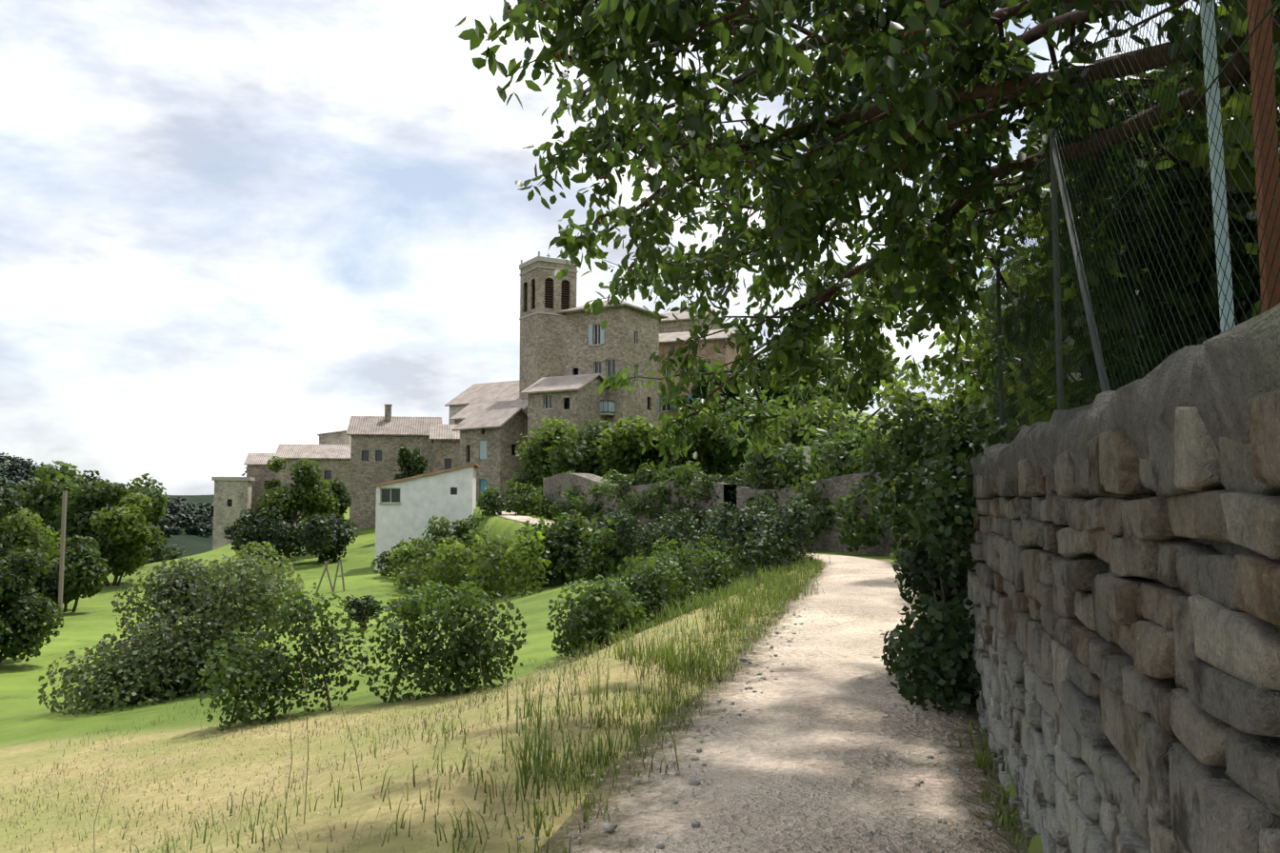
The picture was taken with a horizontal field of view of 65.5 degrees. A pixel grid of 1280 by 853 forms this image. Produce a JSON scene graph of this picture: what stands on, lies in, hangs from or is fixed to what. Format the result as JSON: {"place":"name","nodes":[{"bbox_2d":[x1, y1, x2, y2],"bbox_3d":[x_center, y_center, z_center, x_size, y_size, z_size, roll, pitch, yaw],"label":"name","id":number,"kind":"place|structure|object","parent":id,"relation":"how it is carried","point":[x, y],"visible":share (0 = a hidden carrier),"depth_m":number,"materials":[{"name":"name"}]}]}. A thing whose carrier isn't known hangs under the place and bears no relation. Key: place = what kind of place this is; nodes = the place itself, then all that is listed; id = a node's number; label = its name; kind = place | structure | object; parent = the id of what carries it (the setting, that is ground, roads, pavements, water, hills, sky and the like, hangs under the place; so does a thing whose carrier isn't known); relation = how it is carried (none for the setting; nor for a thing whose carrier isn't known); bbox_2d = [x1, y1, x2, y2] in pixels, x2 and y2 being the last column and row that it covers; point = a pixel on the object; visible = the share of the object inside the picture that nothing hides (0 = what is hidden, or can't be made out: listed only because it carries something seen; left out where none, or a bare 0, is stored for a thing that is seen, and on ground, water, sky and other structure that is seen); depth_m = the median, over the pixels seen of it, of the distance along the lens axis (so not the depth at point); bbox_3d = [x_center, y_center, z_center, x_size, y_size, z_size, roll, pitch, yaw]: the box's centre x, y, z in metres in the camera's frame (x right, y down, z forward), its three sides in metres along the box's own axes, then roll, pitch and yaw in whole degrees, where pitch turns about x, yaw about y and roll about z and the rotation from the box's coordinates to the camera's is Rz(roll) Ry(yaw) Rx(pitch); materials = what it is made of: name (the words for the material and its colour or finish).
{"place":"outdoors","nodes":[
{"label":"outdoors","id":0,"kind":"place"},
{"bbox_2d":[429,424,459,472],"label":"stone house","id":1,"kind":"structure","parent":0,"point":[445,439],"depth_m":87.97,"materials":[{"name":"beige stone"}]},
{"bbox_2d":[384,526,552,603],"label":"hedge bank","id":2,"kind":"structure","parent":0,"point":[451,563],"depth_m":41.19,"materials":[{"name":"green plant"}]},
{"bbox_2d":[0,399,1042,852],"bbox_3d":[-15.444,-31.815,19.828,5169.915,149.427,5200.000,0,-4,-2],"label":"terrain","id":3,"kind":"structure","parent":0,"point":[30,727],"depth_m":10.35,"materials":[{"name":"green plant"}]},
{"bbox_2d":[0,476,15,494],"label":"tree","id":4,"kind":"object","parent":3,"relation":"on","point":[6,486],"depth_m":118.91,"materials":[{"name":"green plant"}]},
{"bbox_2d":[0,487,25,561],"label":"tree","id":5,"kind":"object","parent":3,"relation":"on","point":[9,502],"visible":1,"depth_m":29.67,"materials":[{"name":"green plant"}]},
{"bbox_2d":[0,507,60,575],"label":"tree","id":6,"kind":"object","parent":3,"relation":"on","point":[20,530],"depth_m":56.00,"materials":[{"name":"green plant"}]},
{"bbox_2d":[0,545,64,662],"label":"tree","id":7,"kind":"object","parent":3,"relation":"on","point":[26,614],"depth_m":31.88,"materials":[{"name":"green plant"}]},
{"bbox_2d":[0,460,84,551],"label":"tree","id":8,"kind":"object","parent":3,"relation":"on","point":[48,488],"depth_m":75.55,"materials":[{"name":"green plant"}]},
{"bbox_2d":[0,535,109,612],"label":"tree","id":9,"kind":"object","parent":3,"relation":"on","point":[81,571],"depth_m":46.06,"materials":[{"name":"green plant"}]},
{"bbox_2d":[68,469,104,539],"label":"tree","id":10,"kind":"object","parent":3,"relation":"on","point":[90,478],"visible":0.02,"depth_m":128.73,"materials":[{"name":"green plant"}]},
{"bbox_2d":[36,480,167,565],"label":"tree","id":11,"kind":"object","parent":3,"relation":"on","point":[100,496],"depth_m":71.53,"materials":[{"name":"green plant"}]},
{"bbox_2d":[0,452,213,537],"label":"forest trees","id":12,"kind":"object","parent":3,"relation":"on","point":[190,516],"visible":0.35,"depth_m":778.92,"materials":[{"name":"green plant"}]},
{"bbox_2d":[78,492,164,586],"bbox_3d":[-31.818,8.384,60.772,4.618,8.756,5.176,0,-4,-2],"label":"tree","id":13,"kind":"object","parent":3,"relation":"on","point":[126,531],"depth_m":59.83,"materials":[{"name":"green plant"}]},
{"bbox_2d":[114,473,189,564],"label":"tree","id":14,"kind":"object","parent":3,"relation":"on","point":[159,556],"visible":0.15,"depth_m":141.13,"materials":[{"name":"green plant"}]},
{"bbox_2d":[37,547,307,717],"bbox_3d":[-9.336,4.478,20.420,4.670,3.951,5.506,0,-4,-2],"label":"bush","id":15,"kind":"object","parent":3,"relation":"on","point":[148,675],"depth_m":19.51,"materials":[{"name":"green plant"}]},
{"bbox_2d":[211,477,255,550],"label":"tower house","id":16,"kind":"structure","parent":3,"relation":"on","point":[232,496],"depth_m":111.27,"materials":[{"name":"stone"}]},
{"bbox_2d":[223,505,286,557],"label":"bush","id":17,"kind":"object","parent":3,"relation":"on","point":[231,530],"visible":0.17,"depth_m":72.54,"materials":[{"name":"green plant"}]},
{"bbox_2d":[243,452,276,529],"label":"house","id":18,"kind":"structure","parent":3,"relation":"on","point":[258,470],"depth_m":117.01,"materials":[{"name":"stone"}]},
{"bbox_2d":[232,540,293,582],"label":"bush","id":19,"kind":"object","parent":3,"relation":"on","point":[258,546],"visible":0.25,"depth_m":58.69,"materials":[{"name":"green plant"}]},
{"bbox_2d":[230,505,333,557],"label":"bush","id":20,"kind":"object","parent":3,"relation":"on","point":[297,536],"visible":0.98,"depth_m":69.75,"materials":[{"name":"green plant"}]},
{"bbox_2d":[253,456,340,559],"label":"tree","id":21,"kind":"object","parent":3,"relation":"on","point":[307,492],"depth_m":74.87,"materials":[{"name":"green plant"}]},
{"bbox_2d":[274,443,350,520],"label":"stone house","id":22,"kind":"structure","parent":3,"relation":"on","point":[333,461],"depth_m":108.02,"materials":[{"name":"stone"}]},
{"bbox_2d":[299,512,358,562],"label":"tree","id":23,"kind":"object","parent":3,"relation":"on","point":[342,530],"depth_m":71.29,"materials":[{"name":"green plant"}]},
{"bbox_2d":[317,430,351,444],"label":"cream house","id":24,"kind":"structure","parent":3,"relation":"on","point":[341,437],"depth_m":114.52,"materials":[{"name":"paint"}]},
{"bbox_2d":[326,478,356,530],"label":"tree","id":25,"kind":"object","parent":3,"relation":"on","point":[339,491],"visible":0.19,"depth_m":79.45,"materials":[{"name":"green plant"}]},
{"bbox_2d":[341,595,383,628],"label":"bush","id":26,"kind":"object","parent":3,"relation":"on","point":[358,606],"depth_m":40.39,"materials":[{"name":"green plant"}]},
{"bbox_2d":[0,620,732,852],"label":"dry grass","id":27,"kind":"structure","parent":3,"relation":"on","point":[298,782],"depth_m":8.24,"materials":[{"name":"beige plant"}]},
{"bbox_2d":[346,404,441,529],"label":"house","id":28,"kind":"structure","parent":3,"relation":"on","point":[377,442],"depth_m":91.92,"materials":[{"name":"beige stone"}]},
{"bbox_2d":[386,596,423,621],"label":"bush","id":29,"kind":"object","parent":3,"relation":"on","point":[401,602],"depth_m":40.26,"materials":[{"name":"green plant"}]},
{"bbox_2d":[393,443,428,480],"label":"tree","id":30,"kind":"object","parent":3,"relation":"on","point":[411,462],"depth_m":83.25,"materials":[{"name":"green plant"}]},
{"bbox_2d":[58,491,771,701],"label":"wooden posts","id":31,"kind":"object","parent":3,"relation":"on","point":[62,547],"visible":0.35,"depth_m":44.57,"materials":[{"name":"brown wood"}]},
{"bbox_2d":[372,462,479,570],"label":"white shed","id":32,"kind":"structure","parent":3,"relation":"on","point":[407,509],"depth_m":62.00,"materials":[{"name":"paint"}]},
{"bbox_2d":[452,517,475,540],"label":"bush","id":33,"kind":"object","parent":3,"relation":"on","point":[458,529],"visible":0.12,"depth_m":58.89,"materials":[{"name":"green plant"}]},
{"bbox_2d":[370,481,558,576],"bbox_3d":[-9.781,5.916,56.856,11.410,5.534,2.925,-1,-4,10],"label":"hedge","id":34,"kind":"object","parent":3,"relation":"on","point":[522,504],"depth_m":56.39,"materials":[{"name":"green plant"}]},
{"bbox_2d":[195,534,748,730],"bbox_3d":[-0.705,3.482,19.025,3.977,2.490,15.135,-3,-5,33],"label":"hedge","id":35,"kind":"object","parent":3,"relation":"on","point":[668,577],"depth_m":14.43,"materials":[{"name":"green plant"}]},
{"bbox_2d":[444,380,521,424],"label":"house","id":36,"kind":"structure","parent":3,"relation":"on","point":[497,391],"depth_m":102.61,"materials":[{"name":"beige tile"}]},
{"bbox_2d":[449,400,527,424],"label":"roof","id":37,"kind":"structure","parent":3,"relation":"on","point":[460,416],"depth_m":94.63,"materials":[{"name":"tile"}]},
{"bbox_2d":[451,407,527,502],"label":"house","id":38,"kind":"structure","parent":3,"relation":"on","point":[489,440],"depth_m":81.28,"materials":[{"name":"stone"}]},
{"bbox_2d":[497,500,521,511],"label":"bush","id":39,"kind":"object","parent":3,"relation":"on","point":[510,505],"depth_m":61.89,"materials":[{"name":"green plant"}]},
{"bbox_2d":[0,550,1028,852],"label":"grass tufts","id":40,"kind":"object","parent":3,"relation":"on","point":[676,665],"visible":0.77,"depth_m":7.32,"materials":[{"name":"green plant"}]},
{"bbox_2d":[505,462,543,516],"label":"bush","id":41,"kind":"object","parent":3,"relation":"on","point":[510,484],"depth_m":69.28,"materials":[{"name":"green plant"}]},
{"bbox_2d":[530,486,542,516],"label":"bush","id":42,"kind":"object","parent":3,"relation":"on","point":[541,490],"visible":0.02,"depth_m":62.78,"materials":[{"name":"green plant"}]},
{"bbox_2d":[513,416,582,495],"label":"tree","id":43,"kind":"object","parent":3,"relation":"on","point":[537,454],"depth_m":68.83,"materials":[{"name":"green plant"}]},
{"bbox_2d":[520,373,610,487],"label":"house","id":44,"kind":"structure","parent":3,"relation":"on","point":[547,396],"depth_m":78.90,"materials":[{"name":"stone"}]},
{"bbox_2d":[544,418,624,477],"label":"tree","id":45,"kind":"object","parent":3,"relation":"on","point":[577,454],"depth_m":64.38,"materials":[{"name":"green plant"}]},
{"bbox_2d":[551,592,654,658],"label":"bush","id":46,"kind":"object","parent":3,"relation":"on","point":[623,628],"depth_m":17.18,"materials":[{"name":"green plant"}]},
{"bbox_2d":[556,300,668,427],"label":"house","id":47,"kind":"structure","parent":3,"relation":"on","point":[627,336],"depth_m":82.15,"materials":[{"name":"stone"}]},
{"bbox_2d":[593,415,676,482],"bbox_3d":[0.221,1.885,62.192,6.302,5.318,6.119,0,-4,-2],"label":"tree","id":48,"kind":"object","parent":3,"relation":"on","point":[624,439],"depth_m":61.11,"materials":[{"name":"green plant"}]},
{"bbox_2d":[542,494,819,578],"bbox_3d":[0.455,3.665,34.289,3.759,2.611,25.451,1,-4,-17],"label":"hedge","id":49,"kind":"object","parent":3,"relation":"on","point":[773,541],"depth_m":26.78,"materials":[{"name":"green plant"}]},
{"bbox_2d":[659,308,722,333],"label":"house","id":50,"kind":"structure","parent":3,"relation":"on","point":[670,324],"depth_m":102.43,"materials":[{"name":"stone"}]},
{"bbox_2d":[649,407,757,481],"bbox_3d":[3.799,1.783,60.347,6.539,5.751,6.411,0,-4,-2],"label":"tree","id":51,"kind":"object","parent":3,"relation":"on","point":[700,442],"depth_m":59.14,"materials":[{"name":"green plant"}]},
{"bbox_2d":[659,329,751,426],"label":"pink house","id":52,"kind":"structure","parent":3,"relation":"on","point":[668,342],"depth_m":88.37,"materials":[{"name":"paint"}]},
{"bbox_2d":[674,365,769,423],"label":"tree","id":53,"kind":"object","parent":3,"relation":"on","point":[695,390],"depth_m":75.56,"materials":[{"name":"green plant"}]},
{"bbox_2d":[534,472,912,562],"bbox_3d":[2.503,3.628,37.832,6.622,3.924,44.238,1,-4,-15],"label":"hedge","id":54,"kind":"object","parent":3,"relation":"on","point":[857,535],"visible":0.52,"depth_m":34.74,"materials":[{"name":"green plant"}]},
{"bbox_2d":[542,446,905,555],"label":"retaining wall","id":55,"kind":"structure","parent":3,"relation":"on","point":[835,488],"depth_m":38.94,"materials":[{"name":"stone"}]},
{"bbox_2d":[705,393,813,480],"bbox_3d":[7.330,1.457,56.591,7.021,6.517,6.245,0,-4,-2],"label":"tree","id":56,"kind":"object","parent":3,"relation":"on","point":[739,411],"depth_m":55.67,"materials":[{"name":"green plant"}]},
{"bbox_2d":[550,402,1015,507],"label":"bushes","id":57,"kind":"object","parent":3,"relation":"on","point":[857,452],"depth_m":36.56,"materials":[{"name":"green plant"}]},
{"bbox_2d":[738,329,827,417],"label":"tree","id":58,"kind":"object","parent":3,"relation":"on","point":[762,363],"depth_m":69.66,"materials":[{"name":"green plant"}]},
{"bbox_2d":[763,398,856,466],"bbox_3d":[8.921,1.875,50.602,6.060,6.709,4.513,2,-5,-23],"label":"tree","id":59,"kind":"object","parent":3,"relation":"on","point":[791,430],"depth_m":50.46,"materials":[{"name":"green plant"}]},
{"bbox_2d":[767,340,909,437],"bbox_3d":[12.418,-1.585,62.841,8.604,8.277,6.520,0,-4,-2],"label":"tree","id":60,"kind":"object","parent":3,"relation":"on","point":[881,362],"depth_m":61.66,"materials":[{"name":"green plant"}]},
{"bbox_2d":[799,411,879,478],"bbox_3d":[9.748,1.919,44.603,5.540,5.318,5.378,0,-4,-2],"label":"tree","id":61,"kind":"object","parent":3,"relation":"on","point":[817,450],"visible":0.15,"depth_m":44.76,"materials":[{"name":"green plant"}]},
{"bbox_2d":[455,0,1279,482],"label":"cherry tree","id":62,"kind":"object","parent":3,"relation":"on","point":[598,53],"depth_m":6.09,"materials":[{"name":"green plant"}]},
{"bbox_2d":[507,0,1279,451],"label":"tree","id":63,"kind":"object","parent":3,"relation":"on","point":[833,181],"visible":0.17,"depth_m":6.00,"materials":[{"name":"green plant"}]},
{"bbox_2d":[873,397,1024,716],"bbox_3d":[2.515,1.043,8.029,1.545,2.678,2.541,0,-4,-2],"label":"ivy","id":64,"kind":"object","parent":3,"relation":"on","point":[936,651],"depth_m":7.38,"materials":[{"name":"green plant"}]},
{"bbox_2d":[876,185,1153,548],"bbox_3d":[6.194,0.254,16.868,4.077,5.334,17.515,-1,-4,11],"label":"tree","id":65,"kind":"object","parent":3,"relation":"on","point":[938,390],"visible":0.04,"depth_m":15.94,"materials":[{"name":"green plant"}]},
{"bbox_2d":[960,244,1095,439],"bbox_3d":[5.559,-0.995,11.056,3.573,3.627,3.167,0,-4,-2],"label":"terrace bush","id":66,"kind":"object","parent":3,"relation":"on","point":[985,325],"visible":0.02,"depth_m":11.60,"materials":[{"name":"green plant"}]},
{"bbox_2d":[1006,162,1250,410],"bbox_3d":[4.751,-1.065,9.040,3.044,3.384,3.297,0,-4,-2],"label":"terrace bush","id":67,"kind":"object","parent":3,"relation":"on","point":[1066,316],"depth_m":8.68,"materials":[{"name":"green plant"}]},
{"bbox_2d":[1035,45,1279,401],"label":"terrace bush","id":68,"kind":"object","parent":3,"relation":"on","point":[1242,272],"depth_m":6.73,"materials":[{"name":"green plant"}]},
{"bbox_2d":[1149,0,1279,317],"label":"terrace bush","id":69,"kind":"object","parent":3,"relation":"on","point":[1251,174],"visible":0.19,"depth_m":4.81,"materials":[{"name":"green plant"}]},
{"bbox_2d":[416,509,637,593],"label":"hedge bank","id":70,"kind":"structure","parent":0,"point":[557,546],"depth_m":39.83,"materials":[{"name":"green plant"}]},
{"bbox_2d":[519,251,578,399],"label":"church tower","id":71,"kind":"structure","parent":0,"point":[546,295],"depth_m":96.52,"materials":[{"name":"beige stone"}]},
{"bbox_2d":[0,0,1279,495],"label":"sky","id":72,"kind":"structure","parent":0,"point":[230,230],"materials":[{"name":"white"}]},
{"bbox_2d":[476,502,1031,852],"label":"gravel path","id":73,"kind":"structure","parent":0,"point":[815,738],"depth_m":5.68,"materials":[{"name":"beige gravel"}]},
{"bbox_2d":[515,606,1001,852],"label":"path pebbles","id":74,"kind":"object","parent":73,"relation":"on","point":[697,824],"visible":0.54,"depth_m":5.74,"materials":[{"name":"stone"}]},
{"bbox_2d":[961,388,1279,852],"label":"stone wall","id":75,"kind":"structure","parent":0,"point":[1127,705],"depth_m":2.51,"materials":[{"name":"grey stone"}]},
{"bbox_2d":[963,302,1279,480],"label":"wall coping","id":76,"kind":"object","parent":75,"relation":"on","point":[1220,381],"visible":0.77,"depth_m":2.15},
{"bbox_2d":[987,0,1279,443],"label":"chain link fence","id":77,"kind":"object","parent":75,"relation":"on","point":[1263,101],"visible":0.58,"depth_m":3.75,"materials":[{"name":"grey metal"}]}
]}

